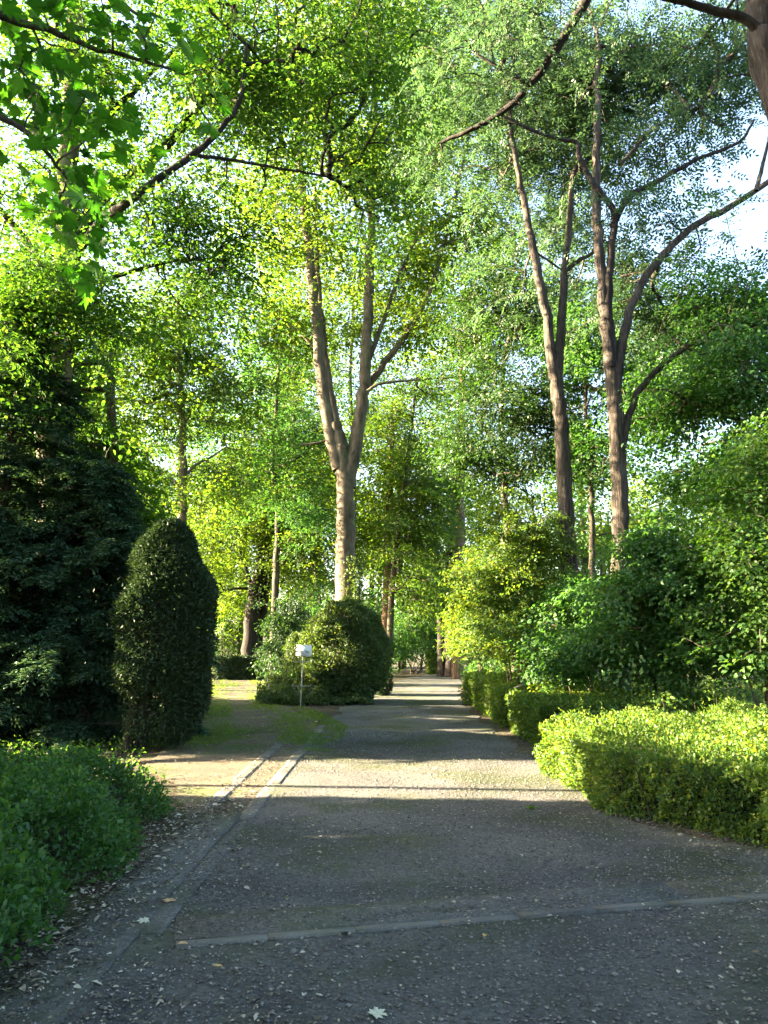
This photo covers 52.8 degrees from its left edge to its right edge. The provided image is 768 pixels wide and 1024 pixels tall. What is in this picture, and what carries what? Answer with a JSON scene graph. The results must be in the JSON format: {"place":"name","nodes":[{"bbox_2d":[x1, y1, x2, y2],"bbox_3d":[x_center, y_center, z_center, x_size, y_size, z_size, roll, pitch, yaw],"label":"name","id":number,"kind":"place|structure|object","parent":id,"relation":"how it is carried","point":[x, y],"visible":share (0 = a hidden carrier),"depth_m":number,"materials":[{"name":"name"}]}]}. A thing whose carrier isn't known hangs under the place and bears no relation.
{"place":"outdoors","nodes":[
{"label":"outdoors","id":0,"kind":"place"},
{"bbox_2d":[116,680,317,885],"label":"dirt path","id":1,"kind":"structure","parent":0,"point":[208,762],"depth_m":11.82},
{"bbox_2d":[0,670,767,1023],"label":"gravel path","id":2,"kind":"structure","parent":0,"point":[430,716],"depth_m":4.85,"materials":[{"name":"grey gravel"}]},
{"bbox_2d":[367,1006,387,1018],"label":"fallen leaf","id":3,"kind":"object","parent":2,"relation":"on","point":[376,1012],"visible":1,"depth_m":3.43,"materials":[{"name":"white plant"}]},
{"bbox_2d":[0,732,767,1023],"bbox_3d":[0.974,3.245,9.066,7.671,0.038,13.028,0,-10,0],"label":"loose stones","id":4,"kind":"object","parent":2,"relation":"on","point":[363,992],"visible":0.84,"depth_m":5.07,"materials":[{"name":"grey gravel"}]},
{"bbox_2d":[526,805,542,808],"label":"weed","id":5,"kind":"object","parent":2,"relation":"on","point":[529,807],"visible":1,"depth_m":7.92,"materials":[{"name":"green plant"}]},
{"bbox_2d":[0,654,767,948],"bbox_3d":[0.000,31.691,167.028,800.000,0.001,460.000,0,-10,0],"label":"ground","id":6,"kind":"structure","parent":0,"point":[319,708],"depth_m":8.05,"materials":[{"name":"soil"}]},
{"bbox_2d":[0,504,66,740],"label":"yew tree","id":7,"kind":"object","parent":6,"relation":"on","point":[9,606],"visible":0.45,"depth_m":13.73,"materials":[{"name":"green plant"}]},
{"bbox_2d":[0,287,115,747],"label":"yew tree","id":8,"kind":"object","parent":6,"relation":"on","point":[22,460],"visible":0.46,"depth_m":15.51,"materials":[{"name":"green plant"}]},
{"bbox_2d":[11,480,110,721],"bbox_3d":[-8.070,2.153,19.012,4.706,6.737,5.083,0,-10,0],"label":"yew tree","id":9,"kind":"object","parent":6,"relation":"on","point":[104,719],"visible":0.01,"depth_m":18.27,"materials":[{"name":"green plant"}]},
{"bbox_2d":[0,729,170,787],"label":"undergrowth","id":10,"kind":"object","parent":6,"relation":"on","point":[110,745],"visible":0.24,"depth_m":12.19,"materials":[{"name":"green plant"}]},
{"bbox_2d":[0,737,181,967],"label":"ground cover shrub","id":11,"kind":"object","parent":6,"relation":"on","point":[58,801],"visible":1,"depth_m":5.64,"materials":[{"name":"green plant"}]},
{"bbox_2d":[49,681,163,729],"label":"undergrowth","id":12,"kind":"object","parent":6,"relation":"on","point":[109,712],"visible":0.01,"depth_m":15.33,"materials":[{"name":"green plant"}]},
{"bbox_2d":[1,257,225,680],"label":"oak tree","id":13,"kind":"object","parent":6,"relation":"on","point":[110,441],"visible":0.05,"depth_m":23.29,"materials":[{"name":"green plant"}]},
{"bbox_2d":[0,455,232,753],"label":"yew tree","id":14,"kind":"object","parent":6,"relation":"on","point":[81,679],"visible":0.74,"depth_m":14.16,"materials":[{"name":"green plant"}]},
{"bbox_2d":[0,0,232,309],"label":"maple tree","id":15,"kind":"object","parent":6,"relation":"on","point":[61,62],"visible":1,"depth_m":5.52,"materials":[{"name":"green plant"}]},
{"bbox_2d":[0,813,241,1023],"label":"gutter strip","id":16,"kind":"object","parent":6,"relation":"on","point":[129,935],"visible":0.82,"depth_m":4.42,"materials":[{"name":"grey concrete"}]},
{"bbox_2d":[137,917,149,923],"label":"fallen leaf","id":17,"kind":"object","parent":16,"relation":"on","point":[144,919],"visible":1,"depth_m":4.61,"materials":[{"name":"white plant"}]},
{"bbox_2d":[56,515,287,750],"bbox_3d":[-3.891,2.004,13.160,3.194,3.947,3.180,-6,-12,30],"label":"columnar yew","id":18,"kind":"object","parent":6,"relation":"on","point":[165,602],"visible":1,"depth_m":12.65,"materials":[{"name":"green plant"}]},
{"bbox_2d":[73,207,303,554],"bbox_3d":[-9.912,-3.080,34.251,12.913,21.432,11.753,0,-10,0],"label":"maple tree","id":19,"kind":"object","parent":6,"relation":"on","point":[216,389],"visible":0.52,"depth_m":34.09,"materials":[{"name":"green plant"}]},
{"bbox_2d":[139,819,248,933],"bbox_3d":[-1.343,2.716,5.958,0.168,0.062,3.085,0,-10,0],"label":"kerb strip","id":20,"kind":"object","parent":6,"relation":"on","point":[158,924],"visible":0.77,"depth_m":5.24,"materials":[{"name":"grey concrete"}]},
{"bbox_2d":[163,898,175,901],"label":"fallen leaf","id":21,"kind":"object","parent":20,"relation":"on","point":[169,899],"visible":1,"depth_m":4.99,"materials":[{"name":"beige plant"}]},
{"bbox_2d":[106,679,347,751],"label":"grass","id":22,"kind":"structure","parent":6,"relation":"on","point":[321,715],"depth_m":16.31,"materials":[{"name":"green plant"}]},
{"bbox_2d":[211,539,268,673],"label":"elder bush","id":23,"kind":"object","parent":6,"relation":"on","point":[228,636],"visible":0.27,"depth_m":51.33,"materials":[{"name":"green plant"}]},
{"bbox_2d":[213,653,269,679],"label":"hedge","id":24,"kind":"object","parent":6,"relation":"on","point":[240,664],"visible":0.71,"depth_m":43.55,"materials":[{"name":"green plant"}]},
{"bbox_2d":[199,742,283,808],"bbox_3d":[-1.831,3.590,10.835,0.175,0.065,5.795,0,-10,0],"label":"kerb strip","id":25,"kind":"object","parent":6,"relation":"on","point":[226,793],"visible":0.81,"depth_m":10.07,"materials":[{"name":"concrete"}]},
{"bbox_2d":[119,330,381,655],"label":"beech tree","id":26,"kind":"object","parent":6,"relation":"on","point":[262,565],"visible":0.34,"depth_m":45.87,"materials":[{"name":"green plant"}]},
{"bbox_2d":[0,0,510,716],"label":"hornbeam tree","id":27,"kind":"object","parent":6,"relation":"on","point":[254,104],"visible":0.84,"depth_m":18.70,"materials":[{"name":"green plant"}]},
{"bbox_2d":[141,265,377,675],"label":"linden tree","id":28,"kind":"object","parent":6,"relation":"on","point":[294,514],"visible":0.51,"depth_m":40.31,"materials":[{"name":"green plant"}]},
{"bbox_2d":[264,672,288,687],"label":"box bush","id":29,"kind":"object","parent":6,"relation":"on","point":[274,678],"visible":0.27,"depth_m":25.68,"materials":[{"name":"green plant"}]},
{"bbox_2d":[239,725,325,818],"bbox_3d":[-1.340,3.846,12.263,0.174,0.065,9.695,0,-10,0],"label":"kerb strip","id":30,"kind":"object","parent":6,"relation":"on","point":[279,777],"visible":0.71,"depth_m":9.50,"materials":[{"name":"concrete"}]},
{"bbox_2d":[240,577,328,682],"bbox_3d":[-4.701,5.777,37.602,4.595,5.160,4.367,0,-10,0],"label":"elder bush","id":31,"kind":"object","parent":6,"relation":"on","point":[294,619],"visible":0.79,"depth_m":36.97,"materials":[{"name":"green plant"}]},
{"bbox_2d":[280,631,305,693],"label":"column bush","id":32,"kind":"object","parent":6,"relation":"on","point":[288,649],"visible":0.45,"depth_m":25.34,"materials":[{"name":"green plant"}]},
{"bbox_2d":[292,645,311,704],"bbox_3d":[-2.456,4.886,23.171,0.595,1.790,0.097,0,-10,0],"label":"information sign","id":33,"kind":"object","parent":6,"relation":"on","point":[303,650],"visible":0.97,"depth_m":23.25,"materials":[{"name":"white metal"}]},
{"bbox_2d":[253,677,374,705],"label":"ivy ground cover","id":34,"kind":"object","parent":6,"relation":"on","point":[283,693],"visible":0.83,"depth_m":23.59,"materials":[{"name":"green plant"}]},
{"bbox_2d":[277,657,396,681],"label":"undergrowth","id":35,"kind":"object","parent":6,"relation":"on","point":[366,665],"visible":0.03,"depth_m":44.09,"materials":[{"name":"green plant"}]},
{"bbox_2d":[296,595,393,702],"bbox_3d":[-1.244,4.513,24.988,3.184,3.724,3.176,0,-10,0],"label":"round bush","id":36,"kind":"object","parent":6,"relation":"on","point":[350,619],"visible":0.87,"depth_m":24.14,"materials":[{"name":"green plant"}]},
{"bbox_2d":[144,0,550,667],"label":"beech tree","id":37,"kind":"object","parent":6,"relation":"on","point":[344,458],"visible":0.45,"depth_m":32.30,"materials":[{"name":"green plant"}]},
{"bbox_2d":[333,555,367,646],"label":"ivy","id":38,"kind":"object","parent":37,"relation":"attached to","point":[359,576],"visible":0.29,"depth_m":29.61,"materials":[{"name":"green plant"}]},
{"bbox_2d":[245,189,479,565],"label":"linden tree","id":39,"kind":"object","parent":6,"relation":"on","point":[374,399],"visible":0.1,"depth_m":55.22,"materials":[{"name":"green plant"}]},
{"bbox_2d":[372,648,394,695],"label":"column bush","id":40,"kind":"object","parent":6,"relation":"on","point":[386,690],"visible":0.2,"depth_m":28.10,"materials":[{"name":"green plant"}]},
{"bbox_2d":[0,683,767,1023],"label":"leaf litter","id":41,"kind":"object","parent":6,"relation":"on","point":[86,887],"visible":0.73,"depth_m":5.05,"materials":[{"name":"brown plant"}]},
{"bbox_2d":[331,387,462,632],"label":"tree","id":42,"kind":"object","parent":6,"relation":"on","point":[390,439],"visible":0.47,"depth_m":43.93,"materials":[{"name":"green plant"}]},
{"bbox_2d":[309,349,488,681],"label":"linden tree","id":43,"kind":"object","parent":6,"relation":"on","point":[397,551],"visible":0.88,"depth_m":42.00,"materials":[{"name":"green plant"}]},
{"bbox_2d":[362,542,488,673],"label":"elder bush","id":44,"kind":"object","parent":6,"relation":"on","point":[401,653],"visible":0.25,"depth_m":53.93,"materials":[{"name":"green plant"}]},
{"bbox_2d":[424,648,437,674],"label":"column bush","id":45,"kind":"object","parent":6,"relation":"on","point":[430,664],"visible":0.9,"depth_m":53.73,"materials":[{"name":"green plant"}]},
{"bbox_2d":[96,406,767,669],"bbox_3d":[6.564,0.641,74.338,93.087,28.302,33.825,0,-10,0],"label":"woodland","id":46,"kind":"object","parent":6,"relation":"on","point":[636,521],"visible":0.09,"depth_m":73.47,"materials":[{"name":"green plant"}]},
{"bbox_2d":[394,471,502,676],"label":"oak tree","id":47,"kind":"object","parent":6,"relation":"on","point":[444,665],"visible":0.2,"depth_m":49.24,"materials":[{"name":"green plant"}]},
{"bbox_2d":[392,301,519,678],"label":"pine tree","id":48,"kind":"object","parent":6,"relation":"on","point":[455,674],"visible":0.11,"depth_m":46.78,"materials":[{"name":"green plant"}]},
{"bbox_2d":[173,874,767,942],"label":"gutter strip","id":49,"kind":"object","parent":6,"relation":"on","point":[225,920],"visible":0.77,"depth_m":4.88,"materials":[{"name":"grey concrete"}]},
{"bbox_2d":[176,893,767,947],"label":"kerb strip","id":50,"kind":"object","parent":6,"relation":"on","point":[479,919],"visible":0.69,"depth_m":4.64,"materials":[{"name":"concrete"}]},
{"bbox_2d":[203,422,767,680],"bbox_3d":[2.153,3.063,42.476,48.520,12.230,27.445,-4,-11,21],"label":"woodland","id":51,"kind":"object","parent":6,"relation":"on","point":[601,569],"visible":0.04,"depth_m":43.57,"materials":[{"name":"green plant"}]},
{"bbox_2d":[433,543,545,670],"bbox_3d":[3.805,3.735,27.424,4.017,5.574,5.963,0,-10,0],"label":"hazel bush","id":52,"kind":"object","parent":6,"relation":"on","point":[460,643],"visible":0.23,"depth_m":27.39,"materials":[{"name":"green plant"}]},
{"bbox_2d":[398,199,631,671],"bbox_3d":[4.805,-2.325,28.059,8.663,17.748,10.091,0,-10,0],"label":"holly tree","id":53,"kind":"object","parent":6,"relation":"on","point":[466,452],"visible":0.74,"depth_m":27.08,"materials":[{"name":"green plant"}]},
{"bbox_2d":[373,0,667,684],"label":"locust tree","id":54,"kind":"object","parent":6,"relation":"on","point":[518,176],"visible":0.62,"depth_m":22.90,"materials":[{"name":"green plant"}]},
{"bbox_2d":[443,468,600,686],"bbox_3d":[3.770,1.863,19.465,4.643,6.443,4.126,0,-10,0],"label":"hazel bush","id":55,"kind":"object","parent":6,"relation":"on","point":[515,563],"visible":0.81,"depth_m":19.29,"materials":[{"name":"green plant"}]},
{"bbox_2d":[457,655,608,680],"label":"undergrowth","id":56,"kind":"object","parent":6,"relation":"on","point":[469,666],"visible":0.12,"depth_m":34.68,"materials":[{"name":"green plant"}]},
{"bbox_2d":[461,668,609,713],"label":"clipped hedge","id":57,"kind":"object","parent":6,"relation":"on","point":[471,684],"visible":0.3,"depth_m":21.66,"materials":[{"name":"green plant"}]},
{"bbox_2d":[482,677,625,727],"bbox_3d":[3.879,4.455,18.130,3.175,1.144,3.664,0,-10,0],"label":"clipped hedge","id":58,"kind":"object","parent":6,"relation":"on","point":[494,694],"visible":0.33,"depth_m":17.29,"materials":[{"name":"green plant"}]},
{"bbox_2d":[505,674,549,694],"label":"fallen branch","id":59,"kind":"object","parent":58,"relation":"on","point":[519,686],"visible":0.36,"depth_m":16.83,"materials":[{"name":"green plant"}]},
{"bbox_2d":[375,0,767,216],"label":"locust tree","id":60,"kind":"object","parent":6,"relation":"on","point":[752,16],"visible":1,"depth_m":12.39,"materials":[{"name":"green plant"}]},
{"bbox_2d":[501,572,646,693],"bbox_3d":[4.251,2.813,16.014,3.462,3.363,4.199,0,-10,0],"label":"elder bush","id":61,"kind":"object","parent":6,"relation":"on","point":[569,671],"visible":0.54,"depth_m":15.65,"materials":[{"name":"green plant"}]},
{"bbox_2d":[460,667,767,737],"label":"undergrowth","id":62,"kind":"object","parent":6,"relation":"on","point":[714,694],"visible":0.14,"depth_m":13.91,"materials":[{"name":"green plant"}]},
{"bbox_2d":[502,685,746,746],"bbox_3d":[4.401,3.880,14.740,4.019,1.251,3.529,0,-10,0],"label":"clipped hedge","id":63,"kind":"object","parent":6,"relation":"on","point":[529,713],"visible":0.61,"depth_m":13.67,"materials":[{"name":"green plant"}]},
{"bbox_2d":[482,0,767,689],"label":"locust tree","id":64,"kind":"object","parent":6,"relation":"on","point":[606,322],"visible":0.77,"depth_m":20.88,"materials":[{"name":"green plant"}]},
{"bbox_2d":[519,244,741,674],"bbox_3d":[7.820,-1.081,25.498,7.276,14.375,9.858,0,-10,0],"label":"maple tree","id":65,"kind":"object","parent":6,"relation":"on","point":[584,449],"visible":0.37,"depth_m":24.68,"materials":[{"name":"green plant"}]},
{"bbox_2d":[532,693,767,848],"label":"clipped hedge","id":66,"kind":"object","parent":6,"relation":"on","point":[703,771],"visible":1,"depth_m":7.71,"materials":[{"name":"green plant"}]},
{"bbox_2d":[546,492,763,710],"bbox_3d":[5.368,1.931,14.543,4.726,4.572,4.065,0,-10,0],"label":"elder bush","id":67,"kind":"object","parent":6,"relation":"on","point":[655,556],"visible":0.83,"depth_m":14.15,"materials":[{"name":"green plant"}]},
{"bbox_2d":[585,178,767,530],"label":"hornbeam tree","id":68,"kind":"object","parent":6,"relation":"on","point":[711,387],"visible":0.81,"depth_m":19.06,"materials":[{"name":"green plant"}]},
{"bbox_2d":[659,408,767,710],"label":"elder bush","id":69,"kind":"object","parent":6,"relation":"on","point":[746,554],"visible":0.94,"depth_m":13.07,"materials":[{"name":"green plant"}]},
{"bbox_2d":[0,0,767,653],"label":"sky","id":70,"kind":"structure","parent":0,"point":[753,224],"materials":[{"name":"white"}]}
]}

